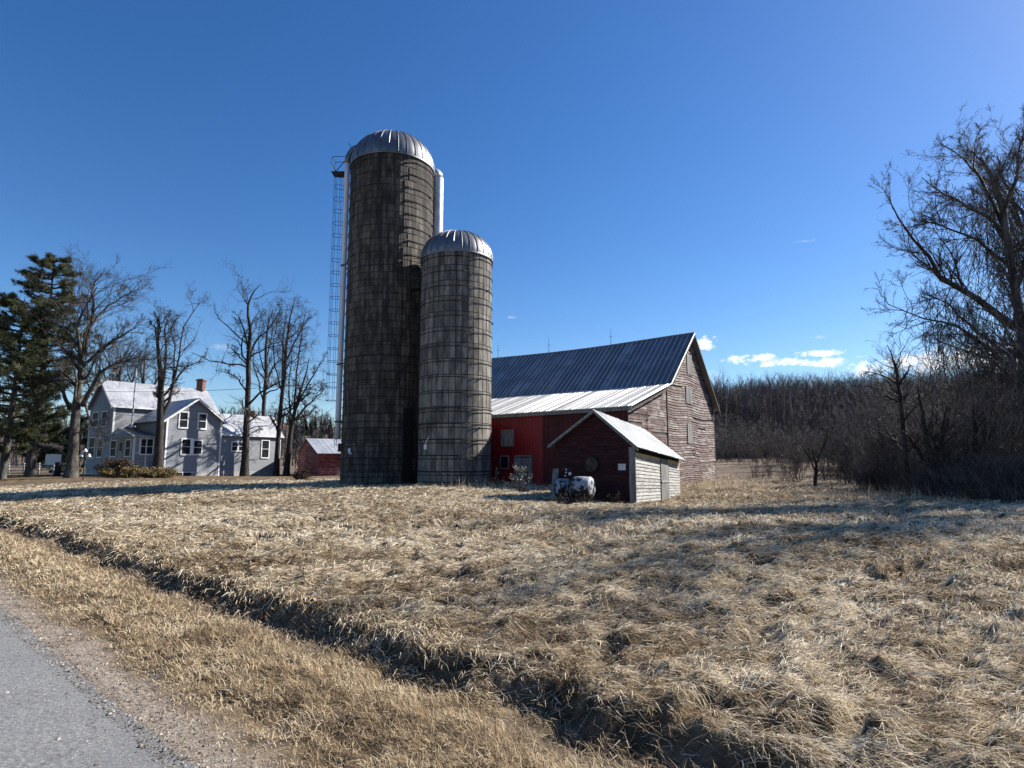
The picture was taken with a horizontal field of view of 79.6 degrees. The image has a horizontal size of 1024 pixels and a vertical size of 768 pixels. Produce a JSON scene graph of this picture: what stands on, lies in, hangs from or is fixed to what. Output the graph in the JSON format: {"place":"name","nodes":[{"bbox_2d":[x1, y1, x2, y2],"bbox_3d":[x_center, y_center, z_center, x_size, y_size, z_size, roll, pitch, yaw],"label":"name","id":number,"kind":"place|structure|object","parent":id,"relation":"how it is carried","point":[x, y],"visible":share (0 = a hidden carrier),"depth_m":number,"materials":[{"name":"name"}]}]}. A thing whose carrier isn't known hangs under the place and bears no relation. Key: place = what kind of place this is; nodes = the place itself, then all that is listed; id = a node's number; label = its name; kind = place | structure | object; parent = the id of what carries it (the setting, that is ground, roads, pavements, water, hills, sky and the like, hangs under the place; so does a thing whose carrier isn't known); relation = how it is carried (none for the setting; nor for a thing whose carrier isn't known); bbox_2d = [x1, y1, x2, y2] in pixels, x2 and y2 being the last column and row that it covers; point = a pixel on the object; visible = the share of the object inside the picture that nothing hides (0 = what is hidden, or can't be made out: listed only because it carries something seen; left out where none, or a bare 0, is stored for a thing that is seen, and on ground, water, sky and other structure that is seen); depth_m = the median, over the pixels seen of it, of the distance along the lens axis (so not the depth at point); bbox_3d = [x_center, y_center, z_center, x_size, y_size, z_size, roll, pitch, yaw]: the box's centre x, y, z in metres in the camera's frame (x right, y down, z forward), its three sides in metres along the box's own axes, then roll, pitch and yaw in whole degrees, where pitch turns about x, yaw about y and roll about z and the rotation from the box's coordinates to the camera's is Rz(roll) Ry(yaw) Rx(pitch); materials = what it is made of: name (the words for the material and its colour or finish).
{"place":"outdoors","nodes":[
{"label":"outdoors","id":0,"kind":"place"},
{"bbox_2d":[0,605,197,767],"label":"road","id":1,"kind":"structure","parent":0,"point":[19,746],"depth_m":3.91,"materials":[{"name":"asphalt"}]},
{"bbox_2d":[0,423,1023,767],"bbox_3d":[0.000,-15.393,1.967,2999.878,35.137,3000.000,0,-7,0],"label":"ground","id":2,"kind":"structure","parent":0,"point":[640,737],"depth_m":5.23,"materials":[{"name":"plant"}]},
{"bbox_2d":[7,463,64,474],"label":"rail fence","id":3,"kind":"object","parent":2,"relation":"on","point":[38,466],"visible":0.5,"depth_m":70.20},
{"bbox_2d":[0,291,87,478],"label":"pine tree","id":4,"kind":"object","parent":2,"relation":"on","point":[9,336],"visible":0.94,"depth_m":55.05,"materials":[{"name":"green plant"}]},
{"bbox_2d":[21,426,82,472],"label":"pine tree","id":5,"kind":"object","parent":2,"relation":"on","point":[45,450],"visible":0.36,"depth_m":80.44,"materials":[{"name":"green plant"}]},
{"bbox_2d":[0,252,104,476],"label":"pine tree","id":6,"kind":"object","parent":2,"relation":"on","point":[50,261],"visible":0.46,"depth_m":60.73,"materials":[{"name":"green plant"}]},
{"bbox_2d":[45,454,61,464],"bbox_3d":[-47.443,8.469,63.519,1.600,2.400,0.160,0,-7,0],"label":"board panel","id":7,"kind":"object","parent":2,"relation":"on","point":[51,459],"visible":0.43,"depth_m":63.54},
{"bbox_2d":[53,462,62,475],"bbox_3d":[-45.397,8.566,61.410,0.646,1.514,0.593,3,-8,-22],"label":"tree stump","id":8,"kind":"object","parent":2,"relation":"on","point":[57,468],"visible":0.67,"depth_m":61.22,"materials":[{"name":"brown plant"}]},
{"bbox_2d":[53,415,89,472],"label":"pine tree","id":9,"kind":"object","parent":2,"relation":"on","point":[83,423],"visible":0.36,"depth_m":79.51,"materials":[{"name":"green plant"}]},
{"bbox_2d":[12,240,175,477],"bbox_3d":[-39.164,-2.192,57.069,18.512,22.033,12.297,-7,-10,42],"label":"bare tree","id":10,"kind":"object","parent":2,"relation":"on","point":[71,468],"visible":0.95,"depth_m":56.31,"materials":[{"name":"brown plant"}]},
{"bbox_2d":[66,334,129,403],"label":"bare tree","id":11,"kind":"object","parent":2,"relation":"on","point":[98,369],"visible":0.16,"depth_m":109.33,"materials":[{"name":"brown plant"}]},
{"bbox_2d":[93,457,138,476],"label":"shrub","id":12,"kind":"object","parent":2,"relation":"on","point":[114,463],"visible":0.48,"depth_m":57.57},
{"bbox_2d":[85,337,150,384],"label":"bare tree","id":13,"kind":"object","parent":2,"relation":"on","point":[120,371],"visible":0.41,"depth_m":101.02,"materials":[{"name":"brown plant"}]},
{"bbox_2d":[93,462,146,477],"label":"shrub","id":14,"kind":"object","parent":2,"relation":"on","point":[124,471],"visible":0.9,"depth_m":54.74,"materials":[{"name":"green plant"}]},
{"bbox_2d":[98,323,180,384],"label":"bare tree","id":15,"kind":"object","parent":2,"relation":"on","point":[143,379],"visible":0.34,"depth_m":105.13,"materials":[{"name":"brown plant"}]},
{"bbox_2d":[133,465,179,477],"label":"shrub","id":16,"kind":"object","parent":2,"relation":"on","point":[160,472],"visible":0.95,"depth_m":53.57,"materials":[{"name":"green plant"}]},
{"bbox_2d":[0,405,341,465],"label":"distant forest","id":17,"kind":"object","parent":2,"relation":"on","point":[15,458],"visible":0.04,"depth_m":348.57,"materials":[{"name":"brown wood"}]},
{"bbox_2d":[142,281,210,468],"bbox_3d":[-31.907,-0.595,57.560,6.128,18.993,6.467,0,-7,0],"label":"bare tree","id":18,"kind":"object","parent":2,"relation":"on","point":[158,459],"visible":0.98,"depth_m":57.35,"materials":[{"name":"brown plant"}]},
{"bbox_2d":[85,370,283,475],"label":"farmhouse","id":19,"kind":"object","parent":2,"relation":"on","point":[199,445],"visible":0.77,"depth_m":66.10,"materials":[{"name":"grey"}]},
{"bbox_2d":[87,437,95,458],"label":"window","id":20,"kind":"structure","parent":19,"relation":"in","point":[91,450],"depth_m":67.78,"materials":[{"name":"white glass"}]},
{"bbox_2d":[109,440,117,456],"bbox_3d":[-41.605,6.735,64.119,1.566,1.779,0.115,-6,-9,37],"label":"window","id":21,"kind":"structure","parent":19,"relation":"in","point":[113,446],"depth_m":64.12,"materials":[{"name":"white glass"}]},
{"bbox_2d":[124,439,131,456],"bbox_3d":[-38.715,6.470,61.918,1.392,1.792,0.115,-6,-9,37],"label":"window","id":22,"kind":"structure","parent":19,"relation":"in","point":[128,442],"depth_m":61.94,"materials":[{"name":"white glass"}]},
{"bbox_2d":[139,438,153,454],"bbox_3d":[-36.930,6.331,62.141,0.115,1.710,1.299,-6,-9,37],"label":"window","id":23,"kind":"structure","parent":19,"relation":"in","point":[150,441],"depth_m":62.15,"materials":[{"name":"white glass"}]},
{"bbox_2d":[178,411,188,428],"bbox_3d":[-34.012,3.723,63.658,0.115,1.797,1.013,-6,-9,37],"label":"window","id":24,"kind":"structure","parent":19,"relation":"in","point":[183,422],"depth_m":63.67,"materials":[{"name":"white glass"}]},
{"bbox_2d":[180,438,191,454],"bbox_3d":[-33.754,6.500,63.644,0.115,1.777,1.082,-6,-9,37],"label":"window","id":25,"kind":"structure","parent":19,"relation":"in","point":[186,443],"depth_m":63.66,"materials":[{"name":"white glass"}]},
{"bbox_2d":[192,439,202,454],"bbox_3d":[-33.039,6.665,64.562,0.115,1.657,1.058,-6,-9,37],"label":"window","id":26,"kind":"structure","parent":19,"relation":"in","point":[197,448],"depth_m":64.57,"materials":[{"name":"white glass"}]},
{"bbox_2d":[197,413,207,429],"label":"window","id":27,"kind":"structure","parent":19,"relation":"in","point":[202,417],"depth_m":65.17,"materials":[{"name":"white glass"}]},
{"bbox_2d":[260,440,269,458],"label":"window","id":28,"kind":"structure","parent":19,"relation":"in","point":[265,444],"depth_m":70.89,"materials":[{"name":"white glass"}]},
{"bbox_2d":[0,561,400,767],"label":"gravel","id":29,"kind":"structure","parent":2,"relation":"on","point":[25,639],"depth_m":4.49,"materials":[{"name":"gravel"}]},
{"bbox_2d":[186,260,298,476],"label":"bare tree","id":30,"kind":"object","parent":2,"relation":"on","point":[244,468],"visible":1,"depth_m":66.95,"materials":[{"name":"brown plant"}]},
{"bbox_2d":[245,296,309,415],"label":"bare tree","id":31,"kind":"object","parent":2,"relation":"on","point":[265,374],"visible":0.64,"depth_m":86.92,"materials":[{"name":"brown plant"}]},
{"bbox_2d":[256,296,331,475],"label":"bare tree","id":32,"kind":"object","parent":2,"relation":"on","point":[276,467],"visible":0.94,"depth_m":70.70,"materials":[{"name":"brown plant"}]},
{"bbox_2d":[271,310,330,475],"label":"bare tree","id":33,"kind":"object","parent":2,"relation":"on","point":[292,420],"visible":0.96,"depth_m":70.31,"materials":[{"name":"brown plant"}]},
{"bbox_2d":[290,467,312,480],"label":"shrub","id":34,"kind":"object","parent":2,"relation":"on","point":[300,474],"visible":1,"depth_m":46.28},
{"bbox_2d":[296,438,340,475],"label":"shed","id":35,"kind":"structure","parent":2,"relation":"on","point":[319,457],"depth_m":67.96,"materials":[{"name":"red wood"}]},
{"bbox_2d":[0,524,715,767],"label":"verge grass","id":36,"kind":"structure","parent":2,"relation":"on","point":[236,634],"depth_m":4.80,"materials":[{"name":"plant"}]},
{"bbox_2d":[325,130,443,484],"bbox_3d":[-8.445,-4.981,39.954,7.400,23.502,5.592,0,-7,0],"label":"silo","id":37,"kind":"object","parent":2,"relation":"on","point":[394,206],"visible":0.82,"depth_m":37.73,"materials":[{"name":"concrete"}]},
{"bbox_2d":[8,382,335,391],"bbox_3d":[-29.452,-0.145,44.881,38.025,1.875,0.028,-2,-8,17],"label":"utility wire","id":38,"kind":"object","parent":37,"relation":"attached to","point":[175,391],"visible":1,"depth_m":43.08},
{"bbox_2d":[409,230,493,486],"bbox_3d":[-3.374,-1.476,36.871,4.492,15.749,4.500,-5,-9,34],"label":"silo","id":39,"kind":"object","parent":2,"relation":"on","point":[454,440],"visible":0.99,"depth_m":35.14,"materials":[{"name":"concrete"}]},
{"bbox_2d":[487,467,509,486],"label":"shrub","id":40,"kind":"object","parent":2,"relation":"on","point":[497,478],"visible":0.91,"depth_m":32.66,"materials":[{"name":"brown plant"}]},
{"bbox_2d":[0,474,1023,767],"bbox_3d":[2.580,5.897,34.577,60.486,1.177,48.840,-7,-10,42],"label":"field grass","id":41,"kind":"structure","parent":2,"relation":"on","point":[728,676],"depth_m":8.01,"materials":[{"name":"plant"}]},
{"bbox_2d":[509,462,532,492],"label":"shrub","id":42,"kind":"object","parent":2,"relation":"on","point":[519,480],"visible":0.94,"depth_m":29.64,"materials":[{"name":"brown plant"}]},
{"bbox_2d":[551,469,558,496],"bbox_3d":[1.841,4.248,26.500,0.242,1.179,0.561,-3,-8,21],"label":"leaning plank","id":43,"kind":"object","parent":2,"relation":"on","point":[555,475],"visible":0.71,"depth_m":26.55,"materials":[{"name":"grey wood"}]},
{"bbox_2d":[554,478,570,497],"bbox_3d":[2.047,4.303,24.553,0.500,1.050,0.770,-6,-9,40],"label":"fuel tank","id":44,"kind":"object","parent":2,"relation":"on","point":[561,485],"visible":0.79,"depth_m":24.34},
{"bbox_2d":[551,489,597,504],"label":"shrub","id":45,"kind":"object","parent":2,"relation":"on","point":[569,500],"visible":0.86,"depth_m":22.80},
{"bbox_2d":[570,476,595,501],"bbox_3d":[2.725,4.141,23.565,0.800,1.183,0.891,-4,-8,28],"label":"fuel tank","id":46,"kind":"object","parent":2,"relation":"on","point":[585,483],"visible":0.87,"depth_m":23.28,"materials":[{"name":"metal"}]},
{"bbox_2d":[491,332,719,485],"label":"barn","id":47,"kind":"structure","parent":2,"relation":"on","point":[660,389],"depth_m":39.95,"materials":[{"name":"brown wood"}]},
{"bbox_2d":[500,455,508,468],"bbox_3d":[-0.469,4.788,37.567,0.690,0.824,0.064,-5,-9,36],"label":"small window","id":48,"kind":"structure","parent":47,"relation":"in","point":[501,457],"depth_m":37.56,"materials":[{"name":"grey wood"}]},
{"bbox_2d":[501,429,513,445],"bbox_3d":[-0.294,3.309,37.626,0.976,1.014,0.064,-5,-9,36],"label":"shuttered window","id":49,"kind":"structure","parent":47,"relation":"in","point":[507,436],"depth_m":37.61,"materials":[{"name":"grey wood"}]},
{"bbox_2d":[514,455,531,484],"bbox_3d":[0.663,5.252,36.667,1.287,1.981,0.064,-5,-9,36],"label":"door","id":50,"kind":"structure","parent":47,"relation":"in","point":[522,460],"depth_m":36.66,"materials":[{"name":"grey wood"}]},
{"bbox_2d":[598,489,623,503],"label":"shrub","id":51,"kind":"object","parent":2,"relation":"on","point":[610,499],"visible":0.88,"depth_m":24.20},
{"bbox_2d":[548,409,684,503],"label":"shed","id":52,"kind":"structure","parent":2,"relation":"on","point":[608,443],"depth_m":25.98,"materials":[{"name":"brown wood"}]},
{"bbox_2d":[585,457,597,471],"bbox_3d":[3.339,3.393,25.866,0.622,0.630,0.050,-5,-9,36],"label":"round lid","id":53,"kind":"object","parent":52,"relation":"attached to","point":[591,464],"visible":1,"depth_m":25.84,"materials":[{"name":"grey metal"}]},
{"bbox_2d":[660,458,669,499],"bbox_3d":[6.744,4.282,27.040,0.060,2.012,0.838,-5,-9,36],"label":"door","id":54,"kind":"structure","parent":52,"relation":"in","point":[664,467],"depth_m":27.01,"materials":[{"name":"grey wood"}]},
{"bbox_2d":[715,427,740,461],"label":"brush shrub","id":55,"kind":"object","parent":2,"relation":"on","point":[727,447],"visible":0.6,"depth_m":87.14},
{"bbox_2d":[714,410,743,460],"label":"brush shrub","id":56,"kind":"object","parent":2,"relation":"on","point":[726,423],"visible":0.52,"depth_m":90.74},
{"bbox_2d":[714,411,763,462],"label":"brush shrub","id":57,"kind":"object","parent":2,"relation":"on","point":[739,439],"visible":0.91,"depth_m":83.66,"materials":[{"name":"plant"}]},
{"bbox_2d":[721,425,757,461],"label":"brush shrub","id":58,"kind":"object","parent":2,"relation":"on","point":[739,444],"visible":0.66,"depth_m":85.70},
{"bbox_2d":[732,433,765,463],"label":"brush shrub","id":59,"kind":"object","parent":2,"relation":"on","point":[756,451],"visible":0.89,"depth_m":60.71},
{"bbox_2d":[739,425,767,459],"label":"brush shrub","id":60,"kind":"object","parent":2,"relation":"on","point":[754,438],"visible":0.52,"depth_m":89.67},
{"bbox_2d":[744,412,775,457],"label":"brush shrub","id":61,"kind":"object","parent":2,"relation":"on","point":[759,420],"visible":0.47,"depth_m":101.50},
{"bbox_2d":[744,415,789,460],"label":"brush shrub","id":62,"kind":"object","parent":2,"relation":"on","point":[769,448],"visible":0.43,"depth_m":91.72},
{"bbox_2d":[746,420,790,464],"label":"brush shrub","id":63,"kind":"object","parent":2,"relation":"on","point":[773,445],"visible":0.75,"depth_m":57.85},
{"bbox_2d":[761,450,776,478],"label":"brush shrub","id":64,"kind":"object","parent":2,"relation":"on","point":[769,470],"visible":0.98,"depth_m":44.42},
{"bbox_2d":[761,419,812,464],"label":"brush shrub","id":65,"kind":"object","parent":2,"relation":"on","point":[807,429],"visible":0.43,"depth_m":58.61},
{"bbox_2d":[772,415,815,470],"bbox_3d":[23.950,4.988,52.195,3.497,5.156,3.191,0,-7,-1],"label":"brush shrub","id":66,"kind":"object","parent":2,"relation":"on","point":[796,435],"visible":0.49,"depth_m":52.52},
{"bbox_2d":[781,431,809,473],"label":"brush shrub","id":67,"kind":"object","parent":2,"relation":"on","point":[788,443],"visible":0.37,"depth_m":49.15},
{"bbox_2d":[768,426,823,479],"bbox_3d":[19.583,4.915,43.052,3.956,3.933,3.753,6,-9,-37],"label":"brush shrub","id":68,"kind":"object","parent":2,"relation":"on","point":[798,457],"visible":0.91,"depth_m":42.78,"materials":[{"name":"plant"}]},
{"bbox_2d":[784,386,809,432],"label":"woodland tree","id":69,"kind":"object","parent":2,"relation":"on","point":[797,413],"visible":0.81,"depth_m":108.21,"materials":[{"name":"brown plant"}]},
{"bbox_2d":[792,395,819,444],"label":"woodland tree","id":70,"kind":"object","parent":2,"relation":"on","point":[802,418],"visible":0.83,"depth_m":100.25,"materials":[{"name":"brown plant"}]},
{"bbox_2d":[791,428,827,466],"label":"brush shrub","id":71,"kind":"object","parent":2,"relation":"on","point":[810,446],"visible":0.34,"depth_m":56.11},
{"bbox_2d":[797,420,835,486],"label":"bare tree","id":72,"kind":"object","parent":2,"relation":"on","point":[815,468],"visible":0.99,"depth_m":34.66,"materials":[{"name":"brown plant"}]},
{"bbox_2d":[805,434,833,480],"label":"bare sapling","id":73,"kind":"object","parent":2,"relation":"on","point":[820,460],"visible":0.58,"depth_m":41.77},
{"bbox_2d":[821,386,844,462],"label":"woodland tree","id":74,"kind":"object","parent":2,"relation":"on","point":[838,403],"visible":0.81,"depth_m":77.77,"materials":[{"name":"brown plant"}]},
{"bbox_2d":[813,409,866,484],"bbox_3d":[19.499,3.755,36.124,3.056,4.901,4.055,-5,-9,32],"label":"brush shrub","id":75,"kind":"object","parent":2,"relation":"on","point":[842,453],"visible":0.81,"depth_m":35.92,"materials":[{"name":"plant"}]},
{"bbox_2d":[709,365,1002,457],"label":"hillside forest","id":76,"kind":"object","parent":2,"relation":"on","point":[751,400],"visible":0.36,"depth_m":120.37,"materials":[{"name":"brown wood"}]},
{"bbox_2d":[832,381,893,457],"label":"bare sapling","id":77,"kind":"object","parent":2,"relation":"on","point":[860,412],"visible":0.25,"depth_m":40.21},
{"bbox_2d":[848,443,890,488],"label":"brush shrub","id":78,"kind":"object","parent":2,"relation":"on","point":[859,461],"visible":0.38,"depth_m":31.33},
{"bbox_2d":[845,374,894,453],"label":"bare sapling","id":79,"kind":"object","parent":2,"relation":"on","point":[868,401],"visible":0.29,"depth_m":41.44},
{"bbox_2d":[718,436,1023,502],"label":"undergrowth","id":80,"kind":"object","parent":2,"relation":"on","point":[1009,481],"visible":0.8,"depth_m":24.40,"materials":[{"name":"plant"}]},
{"bbox_2d":[827,397,928,492],"bbox_3d":[18.047,3.038,29.961,4.277,4.876,4.141,3,-8,-24],"label":"brush shrub","id":81,"kind":"object","parent":2,"relation":"on","point":[869,456],"visible":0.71,"depth_m":29.91,"materials":[{"name":"plant"}]},
{"bbox_2d":[858,406,900,490],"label":"bare tree","id":82,"kind":"object","parent":2,"relation":"on","point":[878,427],"visible":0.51,"depth_m":30.91,"materials":[{"name":"brown plant"}]},
{"bbox_2d":[850,372,928,480],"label":"bare sapling","id":83,"kind":"object","parent":2,"relation":"on","point":[863,397],"visible":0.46,"depth_m":31.58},
{"bbox_2d":[842,405,938,491],"bbox_3d":[18.585,3.092,29.960,4.123,4.766,3.911,-5,-9,36],"label":"brush shrub","id":84,"kind":"object","parent":2,"relation":"on","point":[885,433],"visible":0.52,"depth_m":30.12,"materials":[{"name":"plant"}]},
{"bbox_2d":[853,362,928,456],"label":"bare sapling","id":85,"kind":"object","parent":2,"relation":"on","point":[892,405],"visible":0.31,"depth_m":32.28,"materials":[{"name":"plant"}]},
{"bbox_2d":[848,330,939,494],"bbox_3d":[17.007,1.433,27.288,3.014,7.544,2.855,2,-8,-17],"label":"bare tree","id":86,"kind":"object","parent":2,"relation":"on","point":[900,397],"visible":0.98,"depth_m":27.13,"materials":[{"name":"brown plant"}]},
{"bbox_2d":[853,360,934,453],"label":"bare sapling","id":87,"kind":"object","parent":2,"relation":"on","point":[883,408],"visible":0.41,"depth_m":36.58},
{"bbox_2d":[865,346,925,427],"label":"woodland tree","id":88,"kind":"object","parent":2,"relation":"on","point":[891,372],"visible":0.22,"depth_m":59.96,"materials":[{"name":"brown plant"}]},
{"bbox_2d":[870,383,933,482],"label":"bare sapling","id":89,"kind":"object","parent":2,"relation":"on","point":[883,404],"visible":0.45,"depth_m":29.05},
{"bbox_2d":[865,426,965,492],"bbox_3d":[18.647,3.494,27.990,4.280,3.384,2.924,-2,-8,17],"label":"brush shrub","id":90,"kind":"object","parent":2,"relation":"on","point":[901,456],"visible":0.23,"depth_m":28.35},
{"bbox_2d":[865,323,971,438],"bbox_3d":[24.000,1.167,35.672,4.894,9.966,5.605,4,-8,-30],"label":"bare sapling","id":91,"kind":"object","parent":2,"relation":"on","point":[893,351],"visible":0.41,"depth_m":35.87,"materials":[{"name":"plant"}]},
{"bbox_2d":[882,357,970,461],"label":"bare sapling","id":92,"kind":"object","parent":2,"relation":"on","point":[922,401],"visible":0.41,"depth_m":29.02,"materials":[{"name":"plant"}]},
{"bbox_2d":[903,439,960,494],"bbox_3d":[17.724,3.591,25.908,2.168,2.620,1.634,-4,-8,28],"label":"brush shrub","id":93,"kind":"object","parent":2,"relation":"on","point":[908,448],"visible":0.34,"depth_m":25.86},
{"bbox_2d":[891,376,973,495],"bbox_3d":[17.926,2.226,25.940,2.593,5.634,4.081,-7,-10,44],"label":"bare tree","id":94,"kind":"object","parent":2,"relation":"on","point":[926,438],"visible":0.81,"depth_m":25.53,"materials":[{"name":"brown plant"}]},
{"bbox_2d":[881,342,985,479],"bbox_3d":[18.282,1.523,26.406,3.450,7.040,4.143,4,-8,-28],"label":"bare sapling","id":95,"kind":"object","parent":2,"relation":"on","point":[952,403],"visible":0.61,"depth_m":26.17,"materials":[{"name":"plant"}]},
{"bbox_2d":[907,321,960,397],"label":"woodland tree","id":96,"kind":"object","parent":2,"relation":"on","point":[939,361],"visible":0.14,"depth_m":60.20,"materials":[{"name":"brown plant"}]},
{"bbox_2d":[861,104,1023,473],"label":"vine hung tree","id":97,"kind":"object","parent":2,"relation":"on","point":[999,223],"visible":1,"depth_m":22.94,"materials":[{"name":"brown plant"}]},
{"bbox_2d":[913,346,983,450],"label":"bare sapling","id":98,"kind":"object","parent":2,"relation":"on","point":[941,383],"visible":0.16,"depth_m":33.33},
{"bbox_2d":[889,400,1021,489],"bbox_3d":[18.918,2.803,25.880,5.191,4.312,3.546,-6,-9,39],"label":"brush shrub","id":99,"kind":"object","parent":2,"relation":"on","point":[980,443],"visible":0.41,"depth_m":25.56,"materials":[{"name":"plant"}]},
{"bbox_2d":[901,103,1023,439],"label":"vine hung tree","id":100,"kind":"object","parent":2,"relation":"on","point":[1017,201],"visible":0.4,"depth_m":28.67,"materials":[{"name":"brown plant"}]},
{"bbox_2d":[926,358,1004,492],"bbox_3d":[18.732,1.850,25.346,2.086,6.213,2.685,6,-10,-41],"label":"bare tree","id":101,"kind":"object","parent":2,"relation":"on","point":[975,441],"visible":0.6,"depth_m":25.30,"materials":[{"name":"brown plant"}]},
{"bbox_2d":[919,352,1014,451],"bbox_3d":[21.038,1.741,28.255,3.364,6.931,3.853,-3,-8,19],"label":"bare sapling","id":102,"kind":"object","parent":2,"relation":"on","point":[959,402],"visible":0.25,"depth_m":28.51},
{"bbox_2d":[927,368,1015,467],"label":"bare sapling","id":103,"kind":"object","parent":2,"relation":"on","point":[971,420],"visible":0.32,"depth_m":26.78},
{"bbox_2d":[941,372,1022,465],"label":"bare sapling","id":104,"kind":"object","parent":2,"relation":"on","point":[983,411],"visible":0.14,"depth_m":28.23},
{"bbox_2d":[958,390,1023,473],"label":"brush shrub","id":105,"kind":"object","parent":2,"relation":"on","point":[992,442],"visible":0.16,"depth_m":27.09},
{"bbox_2d":[0,0,1023,428],"label":"sky","id":106,"kind":"structure","parent":0,"point":[627,170],"materials":[{"name":"blue"}]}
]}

